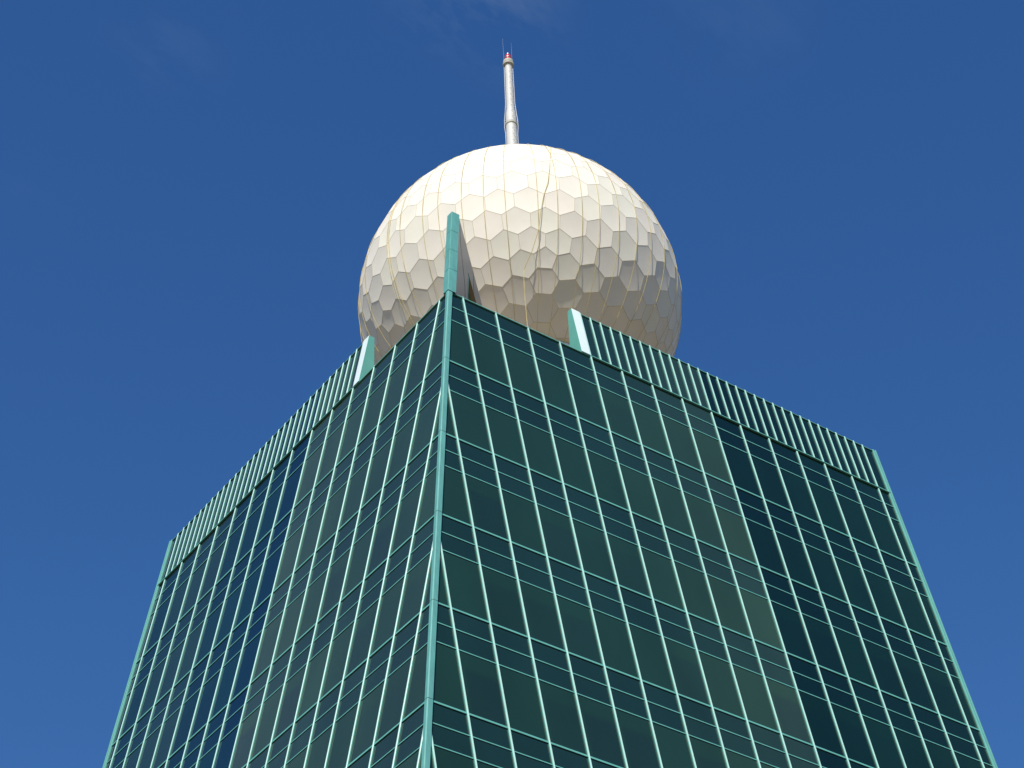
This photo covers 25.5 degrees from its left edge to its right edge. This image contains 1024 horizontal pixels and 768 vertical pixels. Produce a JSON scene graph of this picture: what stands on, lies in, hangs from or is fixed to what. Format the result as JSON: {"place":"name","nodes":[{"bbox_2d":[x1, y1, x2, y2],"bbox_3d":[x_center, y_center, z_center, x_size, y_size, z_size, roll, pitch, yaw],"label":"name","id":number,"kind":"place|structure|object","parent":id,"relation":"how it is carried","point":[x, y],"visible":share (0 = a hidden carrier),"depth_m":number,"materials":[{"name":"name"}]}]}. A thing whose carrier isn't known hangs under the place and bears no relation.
{"place":"outdoors","nodes":[
{"label":"outdoors","id":0,"kind":"place"},
{"bbox_2d":[0,0,1023,767],"label":"sky","id":1,"kind":"structure","parent":0,"point":[195,195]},
{"bbox_2d":[102,212,997,767],"bbox_3d":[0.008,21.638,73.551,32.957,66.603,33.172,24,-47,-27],"label":"office tower","id":2,"kind":"structure","parent":0,"point":[458,524],"depth_m":81.03,"materials":[{"name":"teal glass"}]},
{"bbox_2d":[190,670,220,737],"bbox_3d":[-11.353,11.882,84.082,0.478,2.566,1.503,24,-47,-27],"label":"window","id":3,"kind":"structure","parent":2,"relation":"in","point":[208,691],"depth_m":84.13,"materials":[{"name":"blue glass"}]},
{"bbox_2d":[210,652,240,718],"bbox_3d":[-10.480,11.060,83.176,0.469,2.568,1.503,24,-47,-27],"label":"window","id":4,"kind":"structure","parent":2,"relation":"in","point":[228,673],"depth_m":83.23,"materials":[{"name":"blue glass"}]},
{"bbox_2d":[231,706,260,767],"bbox_3d":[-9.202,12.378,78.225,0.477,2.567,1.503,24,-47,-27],"label":"window","id":5,"kind":"structure","parent":2,"relation":"in","point":[248,726],"depth_m":78.34,"materials":[{"name":"teal glass"}]},
{"bbox_2d":[231,632,261,699],"bbox_3d":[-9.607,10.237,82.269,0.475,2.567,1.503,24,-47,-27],"label":"window","id":6,"kind":"structure","parent":2,"relation":"in","point":[245,670],"depth_m":82.32,"materials":[{"name":"blue glass"}]},
{"bbox_2d":[250,686,282,759],"bbox_3d":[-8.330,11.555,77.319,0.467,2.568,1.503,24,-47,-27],"label":"window","id":7,"kind":"structure","parent":2,"relation":"in","point":[269,710],"depth_m":77.37,"materials":[{"name":"teal glass"}]},
{"bbox_2d":[252,611,283,680],"bbox_3d":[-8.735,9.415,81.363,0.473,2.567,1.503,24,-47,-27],"label":"window","id":8,"kind":"structure","parent":2,"relation":"in","point":[270,635],"depth_m":81.42,"materials":[{"name":"teal glass"}]},
{"bbox_2d":[274,525,303,589],"bbox_3d":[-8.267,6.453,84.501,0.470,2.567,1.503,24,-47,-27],"label":"window","id":9,"kind":"structure","parent":2,"relation":"in","point":[291,548],"depth_m":84.54,"materials":[{"name":"teal glass"}]},
{"bbox_2d":[273,666,305,739],"bbox_3d":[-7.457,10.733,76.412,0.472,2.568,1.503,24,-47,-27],"label":"window","id":10,"kind":"structure","parent":2,"relation":"in","point":[292,691],"depth_m":76.45,"materials":[{"name":"teal glass"}]},
{"bbox_2d":[274,592,304,660],"bbox_3d":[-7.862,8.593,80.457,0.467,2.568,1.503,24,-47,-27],"label":"window","id":11,"kind":"structure","parent":2,"relation":"in","point":[292,614],"depth_m":80.49,"materials":[{"name":"teal glass"}]},
{"bbox_2d":[296,504,324,568],"bbox_3d":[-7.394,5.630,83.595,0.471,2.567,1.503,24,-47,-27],"label":"window","id":12,"kind":"structure","parent":2,"relation":"in","point":[311,533],"depth_m":83.64,"materials":[{"name":"teal glass"}]},
{"bbox_2d":[296,570,327,640],"bbox_3d":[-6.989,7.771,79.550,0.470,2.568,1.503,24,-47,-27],"label":"window","id":13,"kind":"structure","parent":2,"relation":"in","point":[313,597],"depth_m":79.59,"materials":[{"name":"teal glass"}]},
{"bbox_2d":[296,644,329,719],"bbox_3d":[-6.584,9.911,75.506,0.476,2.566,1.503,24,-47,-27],"label":"window","id":14,"kind":"structure","parent":2,"relation":"in","point":[313,681],"depth_m":75.54,"materials":[{"name":"teal glass"}]},
{"bbox_2d":[317,483,346,548],"bbox_3d":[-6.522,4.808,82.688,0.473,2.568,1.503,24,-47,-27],"label":"window","id":15,"kind":"structure","parent":2,"relation":"in","point":[334,506],"depth_m":82.72,"materials":[{"name":"teal glass"}]},
{"bbox_2d":[319,548,350,619],"bbox_3d":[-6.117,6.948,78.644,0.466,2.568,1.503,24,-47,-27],"label":"window","id":16,"kind":"structure","parent":2,"relation":"in","point":[337,572],"depth_m":78.68,"materials":[{"name":"teal glass"}]},
{"bbox_2d":[321,622,353,697],"bbox_3d":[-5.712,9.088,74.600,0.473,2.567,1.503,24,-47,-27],"label":"window","id":17,"kind":"structure","parent":2,"relation":"in","point":[340,646],"depth_m":74.62,"materials":[{"name":"teal glass"}]},
{"bbox_2d":[326,704,357,767],"bbox_3d":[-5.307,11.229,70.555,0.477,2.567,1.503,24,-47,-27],"label":"window","id":18,"kind":"structure","parent":2,"relation":"in","point":[342,735],"depth_m":70.70,"materials":[{"name":"teal glass"}]},
{"bbox_2d":[339,461,369,527],"bbox_3d":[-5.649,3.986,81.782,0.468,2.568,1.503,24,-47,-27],"label":"window","id":19,"kind":"structure","parent":2,"relation":"in","point":[353,498],"depth_m":81.82,"materials":[{"name":"teal glass"}]},
{"bbox_2d":[342,527,373,597],"bbox_3d":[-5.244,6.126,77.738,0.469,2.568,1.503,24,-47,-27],"label":"window","id":20,"kind":"structure","parent":2,"relation":"in","point":[360,551],"depth_m":77.79,"materials":[{"name":"teal glass"}]},
{"bbox_2d":[345,600,378,676],"bbox_3d":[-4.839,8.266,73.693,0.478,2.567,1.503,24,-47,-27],"label":"window","id":21,"kind":"structure","parent":2,"relation":"in","point":[364,627],"depth_m":73.72,"materials":[{"name":"teal glass"}]},
{"bbox_2d":[349,681,384,763],"bbox_3d":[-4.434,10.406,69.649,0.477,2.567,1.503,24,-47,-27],"label":"window","id":22,"kind":"structure","parent":2,"relation":"in","point":[370,705],"depth_m":69.68,"materials":[{"name":"teal glass"}]},
{"bbox_2d":[362,438,392,505],"bbox_3d":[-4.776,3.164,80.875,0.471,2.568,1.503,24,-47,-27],"label":"window","id":23,"kind":"structure","parent":2,"relation":"in","point":[379,462],"depth_m":80.92,"materials":[{"name":"teal glass"}]},
{"bbox_2d":[366,505,397,576],"bbox_3d":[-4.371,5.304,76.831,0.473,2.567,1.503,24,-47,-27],"label":"window","id":24,"kind":"structure","parent":2,"relation":"in","point":[384,528],"depth_m":76.86,"materials":[{"name":"teal glass"}]},
{"bbox_2d":[371,577,403,653],"bbox_3d":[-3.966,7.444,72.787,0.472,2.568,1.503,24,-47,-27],"label":"window","id":25,"kind":"structure","parent":2,"relation":"in","point":[387,616],"depth_m":72.82,"materials":[{"name":"teal glass"}]},
{"bbox_2d":[376,659,410,740],"bbox_3d":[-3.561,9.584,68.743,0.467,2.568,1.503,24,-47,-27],"label":"window","id":26,"kind":"structure","parent":2,"relation":"in","point":[394,695],"depth_m":68.78,"materials":[{"name":"teal glass"}]},
{"bbox_2d":[380,358,408,421],"bbox_3d":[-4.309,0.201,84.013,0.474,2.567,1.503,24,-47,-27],"label":"window","id":27,"kind":"structure","parent":2,"relation":"in","point":[393,395],"depth_m":84.05,"materials":[{"name":"teal glass"}]},
{"bbox_2d":[385,416,415,483],"bbox_3d":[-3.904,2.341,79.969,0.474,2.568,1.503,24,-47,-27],"label":"window","id":28,"kind":"structure","parent":2,"relation":"in","point":[402,441],"depth_m":80.00,"materials":[{"name":"teal glass"}]},
{"bbox_2d":[390,481,422,554],"bbox_3d":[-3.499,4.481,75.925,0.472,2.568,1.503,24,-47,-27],"label":"window","id":29,"kind":"structure","parent":2,"relation":"in","point":[408,508],"depth_m":75.97,"materials":[{"name":"teal glass"}]},
{"bbox_2d":[396,554,429,631],"bbox_3d":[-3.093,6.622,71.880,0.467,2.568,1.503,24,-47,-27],"label":"window","id":30,"kind":"structure","parent":2,"relation":"in","point":[416,578],"depth_m":71.92,"materials":[{"name":"teal glass"}]},
{"bbox_2d":[403,645,426,718],"bbox_3d":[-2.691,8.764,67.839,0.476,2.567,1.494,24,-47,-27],"label":"window","id":31,"kind":"structure","parent":2,"relation":"in","point":[416,690],"depth_m":67.88,"materials":[{"name":"teal glass"}]},
{"bbox_2d":[403,335,431,398],"bbox_3d":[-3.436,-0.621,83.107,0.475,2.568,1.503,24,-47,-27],"label":"window","id":32,"kind":"structure","parent":2,"relation":"in","point":[417,364],"depth_m":83.16,"materials":[{"name":"teal glass"}]},
{"bbox_2d":[409,394,438,461],"bbox_3d":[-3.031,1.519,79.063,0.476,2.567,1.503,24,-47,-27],"label":"window","id":33,"kind":"structure","parent":2,"relation":"in","point":[426,417],"depth_m":79.11,"materials":[{"name":"teal glass"}]},
{"bbox_2d":[415,468,436,531],"bbox_3d":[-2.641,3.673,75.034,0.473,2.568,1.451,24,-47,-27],"label":"window","id":34,"kind":"structure","parent":2,"relation":"in","point":[427,506],"depth_m":75.08,"materials":[{"name":"teal glass"}]},
{"bbox_2d":[433,643,465,711],"bbox_3d":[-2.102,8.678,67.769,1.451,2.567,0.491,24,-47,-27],"label":"window","id":35,"kind":"structure","parent":2,"relation":"in","point":[448,690],"depth_m":67.75,"materials":[{"name":"teal glass"}]},
{"bbox_2d":[442,466,470,524],"bbox_3d":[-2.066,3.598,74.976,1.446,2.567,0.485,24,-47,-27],"label":"window","id":36,"kind":"structure","parent":2,"relation":"in","point":[454,503],"depth_m":74.97,"materials":[{"name":"teal glass"}]},
{"bbox_2d":[449,321,475,370],"bbox_3d":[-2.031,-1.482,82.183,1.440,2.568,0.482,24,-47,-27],"label":"window","id":37,"kind":"structure","parent":2,"relation":"in","point":[460,346],"depth_m":82.18,"materials":[{"name":"teal glass"}]},
{"bbox_2d":[443,551,487,620],"bbox_3d":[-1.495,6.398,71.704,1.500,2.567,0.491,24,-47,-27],"label":"window","id":38,"kind":"structure","parent":2,"relation":"in","point":[463,576],"depth_m":71.71,"materials":[{"name":"teal glass"}]},
{"bbox_2d":[450,391,490,451],"bbox_3d":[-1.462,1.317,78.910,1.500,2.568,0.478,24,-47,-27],"label":"window","id":39,"kind":"structure","parent":2,"relation":"in","point":[469,416],"depth_m":78.91,"materials":[{"name":"teal glass"}]},
{"bbox_2d":[459,651,506,725],"bbox_3d":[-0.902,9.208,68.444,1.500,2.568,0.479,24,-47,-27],"label":"window","id":40,"kind":"structure","parent":2,"relation":"in","point":[480,677],"depth_m":68.45,"materials":[{"name":"green glass"}]},
{"bbox_2d":[465,475,508,539],"bbox_3d":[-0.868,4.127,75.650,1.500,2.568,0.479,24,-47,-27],"label":"window","id":41,"kind":"structure","parent":2,"relation":"in","point":[485,500],"depth_m":75.65,"materials":[{"name":"teal glass"}]},
{"bbox_2d":[470,329,509,385],"bbox_3d":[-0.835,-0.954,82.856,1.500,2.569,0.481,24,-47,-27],"label":"window","id":42,"kind":"structure","parent":2,"relation":"in","point":[488,352],"depth_m":82.86,"materials":[{"name":"teal glass"}]},
{"bbox_2d":[481,566,526,635],"bbox_3d":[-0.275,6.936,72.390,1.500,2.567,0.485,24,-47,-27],"label":"window","id":43,"kind":"structure","parent":2,"relation":"in","point":[502,593],"depth_m":72.40,"materials":[{"name":"teal glass"}]},
{"bbox_2d":[485,406,526,466],"bbox_3d":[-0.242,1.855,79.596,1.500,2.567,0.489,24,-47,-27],"label":"window","id":44,"kind":"structure","parent":2,"relation":"in","point":[504,430],"depth_m":79.61,"materials":[{"name":"teal glass"}]},
{"bbox_2d":[358,144,681,364],"bbox_3d":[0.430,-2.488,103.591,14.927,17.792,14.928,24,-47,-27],"label":"radome ball","id":45,"kind":"object","parent":2,"relation":"on","point":[553,236],"visible":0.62,"depth_m":99.14,"materials":[{"name":"beige plastic"}]},
{"bbox_2d":[502,38,518,144],"bbox_3d":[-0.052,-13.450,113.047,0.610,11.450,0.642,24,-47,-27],"label":"antenna mast","id":46,"kind":"object","parent":45,"relation":"on","point":[510,125],"visible":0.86,"depth_m":113.38,"materials":[{"name":"white metal"}]},
{"bbox_2d":[501,490,544,553],"bbox_3d":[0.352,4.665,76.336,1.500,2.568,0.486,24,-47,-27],"label":"window","id":47,"kind":"structure","parent":2,"relation":"in","point":[521,514],"depth_m":76.34,"materials":[{"name":"teal glass"}]},
{"bbox_2d":[503,344,542,400],"bbox_3d":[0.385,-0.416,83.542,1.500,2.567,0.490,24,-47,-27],"label":"window","id":48,"kind":"structure","parent":2,"relation":"in","point":[521,366],"depth_m":83.55,"materials":[{"name":"teal glass"}]},
{"bbox_2d":[499,666,547,740],"bbox_3d":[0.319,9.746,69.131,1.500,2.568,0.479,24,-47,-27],"label":"window","id":49,"kind":"structure","parent":2,"relation":"in","point":[522,700],"depth_m":69.13,"materials":[{"name":"green glass"}]},
{"bbox_2d":[519,421,560,480],"bbox_3d":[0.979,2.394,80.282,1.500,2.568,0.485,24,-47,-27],"label":"window","id":50,"kind":"structure","parent":2,"relation":"in","point":[539,448],"depth_m":80.29,"materials":[{"name":"teal glass"}]},
{"bbox_2d":[519,581,564,649],"bbox_3d":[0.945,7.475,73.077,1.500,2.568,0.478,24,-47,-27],"label":"window","id":51,"kind":"structure","parent":2,"relation":"in","point":[542,618],"depth_m":73.08,"materials":[{"name":"teal glass"}]},
{"bbox_2d":[113,323,992,767],"bbox_3d":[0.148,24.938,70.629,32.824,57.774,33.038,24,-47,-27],"label":"further windows","id":52,"kind":"structure","parent":2,"relation":"in","point":[940,757],"depth_m":86.97,"materials":[{"name":"green glass"}]},
{"bbox_2d":[536,359,575,414],"bbox_3d":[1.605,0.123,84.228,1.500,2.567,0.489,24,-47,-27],"label":"window","id":53,"kind":"structure","parent":2,"relation":"in","point":[554,381],"depth_m":84.23,"materials":[{"name":"teal glass"}]},
{"bbox_2d":[537,505,580,568],"bbox_3d":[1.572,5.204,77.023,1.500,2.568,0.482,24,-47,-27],"label":"window","id":54,"kind":"structure","parent":2,"relation":"in","point":[556,527],"depth_m":77.03,"materials":[{"name":"teal glass"}]},
{"bbox_2d":[538,680,586,754],"bbox_3d":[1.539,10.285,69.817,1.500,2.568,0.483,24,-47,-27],"label":"window","id":55,"kind":"structure","parent":2,"relation":"in","point":[560,706],"depth_m":69.81,"materials":[{"name":"green glass"}]},
{"bbox_2d":[553,436,594,495],"bbox_3d":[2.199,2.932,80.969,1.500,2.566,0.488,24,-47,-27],"label":"window","id":56,"kind":"structure","parent":2,"relation":"in","point":[572,458],"depth_m":80.98,"materials":[{"name":"teal glass"}]},
{"bbox_2d":[556,596,601,663],"bbox_3d":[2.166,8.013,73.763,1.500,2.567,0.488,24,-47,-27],"label":"window","id":57,"kind":"structure","parent":2,"relation":"in","point":[577,622],"depth_m":73.77,"materials":[{"name":"teal glass"}]},
{"bbox_2d":[568,373,607,428],"bbox_3d":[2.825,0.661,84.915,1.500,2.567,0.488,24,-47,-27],"label":"window","id":58,"kind":"structure","parent":2,"relation":"in","point":[586,395],"depth_m":84.93,"materials":[{"name":"teal glass"}]},
{"bbox_2d":[572,519,615,582],"bbox_3d":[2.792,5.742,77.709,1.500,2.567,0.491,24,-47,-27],"label":"window","id":59,"kind":"structure","parent":2,"relation":"in","point":[593,549],"depth_m":77.71,"materials":[{"name":"teal glass"}]},
{"bbox_2d":[577,695,625,767],"bbox_3d":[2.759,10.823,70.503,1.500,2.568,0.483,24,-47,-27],"label":"window","id":60,"kind":"structure","parent":2,"relation":"in","point":[599,723],"depth_m":70.51,"materials":[{"name":"teal glass"}]},
{"bbox_2d":[587,451,628,509],"bbox_3d":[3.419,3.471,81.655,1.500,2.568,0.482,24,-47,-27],"label":"window","id":61,"kind":"structure","parent":2,"relation":"in","point":[605,472],"depth_m":81.66,"materials":[{"name":"teal glass"}]},
{"bbox_2d":[593,610,638,677],"bbox_3d":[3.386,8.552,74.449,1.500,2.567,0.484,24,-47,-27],"label":"window","id":62,"kind":"structure","parent":2,"relation":"in","point":[613,634],"depth_m":74.46,"materials":[{"name":"teal glass"}]},
{"bbox_2d":[600,388,639,442],"bbox_3d":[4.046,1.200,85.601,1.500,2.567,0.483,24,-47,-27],"label":"window","id":63,"kind":"structure","parent":2,"relation":"in","point":[618,410],"depth_m":85.62,"materials":[{"name":"teal glass"}]},
{"bbox_2d":[607,534,650,596],"bbox_3d":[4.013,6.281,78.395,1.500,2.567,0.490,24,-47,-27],"label":"window","id":64,"kind":"structure","parent":2,"relation":"in","point":[626,556],"depth_m":78.40,"materials":[{"name":"teal glass"}]},
{"bbox_2d":[615,709,660,767],"bbox_3d":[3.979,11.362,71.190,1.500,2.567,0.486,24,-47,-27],"label":"window","id":65,"kind":"structure","parent":2,"relation":"in","point":[636,732],"depth_m":71.31,"materials":[{"name":"teal glass"}]},
{"bbox_2d":[619,464,660,522],"bbox_3d":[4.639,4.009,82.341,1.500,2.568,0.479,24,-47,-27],"label":"window","id":66,"kind":"structure","parent":2,"relation":"in","point":[639,491],"depth_m":82.36,"materials":[{"name":"teal glass"}]},
{"bbox_2d":[631,402,670,456],"bbox_3d":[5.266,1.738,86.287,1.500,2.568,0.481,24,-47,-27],"label":"window","id":67,"kind":"structure","parent":2,"relation":"in","point":[649,424],"depth_m":86.29,"materials":[{"name":"teal glass"}]},
{"bbox_2d":[629,624,674,691],"bbox_3d":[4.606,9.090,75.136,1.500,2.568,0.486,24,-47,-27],"label":"window","id":68,"kind":"structure","parent":2,"relation":"in","point":[649,649],"depth_m":75.14,"materials":[{"name":"teal glass"}]},
{"bbox_2d":[641,548,684,610],"bbox_3d":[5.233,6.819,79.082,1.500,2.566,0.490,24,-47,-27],"label":"window","id":69,"kind":"structure","parent":2,"relation":"in","point":[660,570],"depth_m":79.09,"materials":[{"name":"teal glass"}]},
{"bbox_2d":[652,723,693,767],"bbox_3d":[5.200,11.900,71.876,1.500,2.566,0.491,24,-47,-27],"label":"window","id":70,"kind":"structure","parent":2,"relation":"in","point":[673,746],"depth_m":72.22,"materials":[{"name":"teal glass"}]},
{"bbox_2d":[652,479,693,536],"bbox_3d":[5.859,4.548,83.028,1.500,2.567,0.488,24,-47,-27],"label":"window","id":71,"kind":"structure","parent":2,"relation":"in","point":[670,499],"depth_m":83.05,"materials":[{"name":"teal glass"}]},
{"bbox_2d":[662,416,701,470],"bbox_3d":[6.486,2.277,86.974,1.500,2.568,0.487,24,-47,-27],"label":"window","id":72,"kind":"structure","parent":2,"relation":"in","point":[679,436],"depth_m":86.99,"materials":[{"name":"teal glass"}]},
{"bbox_2d":[664,638,709,704],"bbox_3d":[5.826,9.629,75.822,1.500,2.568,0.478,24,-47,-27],"label":"window","id":73,"kind":"structure","parent":2,"relation":"in","point":[684,663],"depth_m":75.84,"materials":[{"name":"teal glass"}]},
{"bbox_2d":[674,561,717,623],"bbox_3d":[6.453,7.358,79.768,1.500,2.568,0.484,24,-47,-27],"label":"window","id":74,"kind":"structure","parent":2,"relation":"in","point":[693,583],"depth_m":79.78,"materials":[{"name":"teal glass"}]},
{"bbox_2d":[683,492,724,549],"bbox_3d":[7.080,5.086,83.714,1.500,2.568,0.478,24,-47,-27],"label":"window","id":75,"kind":"structure","parent":2,"relation":"in","point":[702,515],"depth_m":83.73,"materials":[{"name":"teal glass"}]},
{"bbox_2d":[689,736,726,767],"bbox_3d":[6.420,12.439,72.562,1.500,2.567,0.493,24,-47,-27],"label":"window","id":76,"kind":"structure","parent":2,"relation":"in","point":[706,755],"depth_m":73.11,"materials":[{"name":"teal glass"}]},
{"bbox_2d":[692,429,731,483],"bbox_3d":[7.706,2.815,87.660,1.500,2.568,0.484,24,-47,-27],"label":"window","id":77,"kind":"structure","parent":2,"relation":"in","point":[709,449],"depth_m":87.67,"materials":[{"name":"teal glass"}]},
{"bbox_2d":[698,651,744,717],"bbox_3d":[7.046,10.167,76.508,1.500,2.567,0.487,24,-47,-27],"label":"window","id":78,"kind":"structure","parent":2,"relation":"in","point":[719,678],"depth_m":76.52,"materials":[{"name":"teal glass"}]},
{"bbox_2d":[707,575,750,636],"bbox_3d":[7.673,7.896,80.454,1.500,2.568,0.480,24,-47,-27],"label":"window","id":79,"kind":"structure","parent":2,"relation":"in","point":[726,598],"depth_m":80.47,"materials":[{"name":"teal glass"}]},
{"bbox_2d":[715,506,756,563],"bbox_3d":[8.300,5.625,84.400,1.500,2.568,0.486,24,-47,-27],"label":"window","id":80,"kind":"structure","parent":2,"relation":"in","point":[733,528],"depth_m":84.42,"materials":[{"name":"teal glass"}]},
{"bbox_2d":[721,442,761,496],"bbox_3d":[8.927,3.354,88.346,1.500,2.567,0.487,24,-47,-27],"label":"window","id":81,"kind":"structure","parent":2,"relation":"in","point":[739,463],"depth_m":88.36,"materials":[{"name":"blue glass"}]},
{"bbox_2d":[732,665,778,730],"bbox_3d":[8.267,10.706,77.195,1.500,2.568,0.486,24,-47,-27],"label":"window","id":82,"kind":"structure","parent":2,"relation":"in","point":[752,688],"depth_m":77.20,"materials":[{"name":"teal glass"}]},
{"bbox_2d":[739,588,782,649],"bbox_3d":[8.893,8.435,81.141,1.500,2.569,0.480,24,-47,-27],"label":"window","id":83,"kind":"structure","parent":2,"relation":"in","point":[758,610],"depth_m":81.14,"materials":[{"name":"teal glass"}]},
{"bbox_2d":[745,519,786,576],"bbox_3d":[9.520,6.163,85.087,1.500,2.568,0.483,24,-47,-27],"label":"window","id":84,"kind":"structure","parent":2,"relation":"in","point":[763,539],"depth_m":85.10,"materials":[{"name":"blue glass"}]},
{"bbox_2d":[751,456,790,509],"bbox_3d":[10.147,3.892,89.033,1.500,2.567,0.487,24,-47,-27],"label":"window","id":85,"kind":"structure","parent":2,"relation":"in","point":[768,475],"depth_m":89.05,"materials":[{"name":"blue glass"}]},
{"bbox_2d":[766,678,811,743],"bbox_3d":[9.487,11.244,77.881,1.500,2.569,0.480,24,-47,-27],"label":"window","id":86,"kind":"structure","parent":2,"relation":"in","point":[785,700],"depth_m":77.88,"materials":[{"name":"teal glass"}]},
{"bbox_2d":[771,602,814,662],"bbox_3d":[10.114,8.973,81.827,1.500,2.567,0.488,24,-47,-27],"label":"window","id":87,"kind":"structure","parent":2,"relation":"in","point":[789,622],"depth_m":81.84,"materials":[{"name":"blue glass"}]},
{"bbox_2d":[775,532,817,589],"bbox_3d":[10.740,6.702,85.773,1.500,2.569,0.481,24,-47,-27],"label":"window","id":88,"kind":"structure","parent":2,"relation":"in","point":[794,555],"depth_m":85.79,"materials":[{"name":"blue glass"}]},
{"bbox_2d":[779,468,819,522],"bbox_3d":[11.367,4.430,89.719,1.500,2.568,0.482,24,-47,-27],"label":"window","id":89,"kind":"structure","parent":2,"relation":"in","point":[797,489],"depth_m":89.73,"materials":[{"name":"blue glass"}]},
{"bbox_2d":[798,691,844,755],"bbox_3d":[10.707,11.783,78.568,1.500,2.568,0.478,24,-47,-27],"label":"window","id":90,"kind":"structure","parent":2,"relation":"in","point":[819,717],"depth_m":78.57,"materials":[{"name":"blue glass"}]},
{"bbox_2d":[802,615,845,675],"bbox_3d":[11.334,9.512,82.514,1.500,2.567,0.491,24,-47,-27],"label":"window","id":91,"kind":"structure","parent":2,"relation":"in","point":[820,634],"depth_m":82.52,"materials":[{"name":"blue glass"}]},
{"bbox_2d":[805,545,846,601],"bbox_3d":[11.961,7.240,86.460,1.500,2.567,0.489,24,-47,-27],"label":"window","id":92,"kind":"structure","parent":2,"relation":"in","point":[825,571],"depth_m":86.48,"materials":[{"name":"blue glass"}]},
{"bbox_2d":[808,481,847,534],"bbox_3d":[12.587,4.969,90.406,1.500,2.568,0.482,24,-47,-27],"label":"window","id":93,"kind":"structure","parent":2,"relation":"in","point":[826,503],"depth_m":90.43,"materials":[{"name":"teal glass"}]},
{"bbox_2d":[830,703,876,767],"bbox_3d":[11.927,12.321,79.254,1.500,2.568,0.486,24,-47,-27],"label":"window","id":94,"kind":"structure","parent":2,"relation":"in","point":[850,726],"depth_m":79.26,"materials":[{"name":"blue glass"}]},
{"bbox_2d":[833,627,876,687],"bbox_3d":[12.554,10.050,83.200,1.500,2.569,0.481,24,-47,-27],"label":"window","id":95,"kind":"structure","parent":2,"relation":"in","point":[851,648],"depth_m":83.21,"materials":[{"name":"teal glass"}]},
{"bbox_2d":[834,557,876,614],"bbox_3d":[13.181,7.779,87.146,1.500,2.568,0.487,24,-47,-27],"label":"window","id":96,"kind":"structure","parent":2,"relation":"in","point":[853,580],"depth_m":87.16,"materials":[{"name":"blue glass"}]},
{"bbox_2d":[836,494,875,546],"bbox_3d":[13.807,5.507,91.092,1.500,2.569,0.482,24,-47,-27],"label":"window","id":97,"kind":"structure","parent":2,"relation":"in","point":[853,513],"depth_m":91.12,"materials":[{"name":"teal glass"}]},
{"bbox_2d":[862,716,903,767],"bbox_3d":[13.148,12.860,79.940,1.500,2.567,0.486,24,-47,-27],"label":"window","id":98,"kind":"structure","parent":2,"relation":"in","point":[886,751],"depth_m":80.08,"materials":[{"name":"teal glass"}]},
{"bbox_2d":[863,506,903,559],"bbox_3d":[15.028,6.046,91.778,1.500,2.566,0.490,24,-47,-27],"label":"window","id":99,"kind":"structure","parent":2,"relation":"in","point":[880,524],"depth_m":91.79,"materials":[{"name":"teal glass"}]},
{"bbox_2d":[863,570,904,625],"bbox_3d":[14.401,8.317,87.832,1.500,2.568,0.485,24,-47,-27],"label":"window","id":100,"kind":"structure","parent":2,"relation":"in","point":[880,588],"depth_m":87.84,"materials":[{"name":"teal glass"}]},
{"bbox_2d":[863,640,906,699],"bbox_3d":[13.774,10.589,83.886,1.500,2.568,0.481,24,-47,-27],"label":"window","id":101,"kind":"structure","parent":2,"relation":"in","point":[888,680],"depth_m":83.90,"materials":[{"name":"blue glass"}]},
{"bbox_2d":[893,728,930,767],"bbox_3d":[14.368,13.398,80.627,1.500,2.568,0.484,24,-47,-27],"label":"window","id":102,"kind":"structure","parent":2,"relation":"in","point":[914,754],"depth_m":80.98,"materials":[{"name":"teal glass"}]},
{"bbox_2d":[891,582,933,638],"bbox_3d":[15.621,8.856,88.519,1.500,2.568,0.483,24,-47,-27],"label":"window","id":103,"kind":"structure","parent":2,"relation":"in","point":[912,610],"depth_m":88.53,"materials":[{"name":"teal glass"}]},
{"bbox_2d":[892,652,936,711],"bbox_3d":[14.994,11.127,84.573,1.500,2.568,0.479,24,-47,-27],"label":"window","id":104,"kind":"structure","parent":2,"relation":"in","point":[917,690],"depth_m":84.59,"materials":[{"name":"teal glass"}]},
{"bbox_2d":[922,664,965,723],"bbox_3d":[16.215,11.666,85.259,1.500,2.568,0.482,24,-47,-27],"label":"window","id":105,"kind":"structure","parent":2,"relation":"in","point":[940,685],"depth_m":85.28,"materials":[{"name":"teal glass"}]}
]}

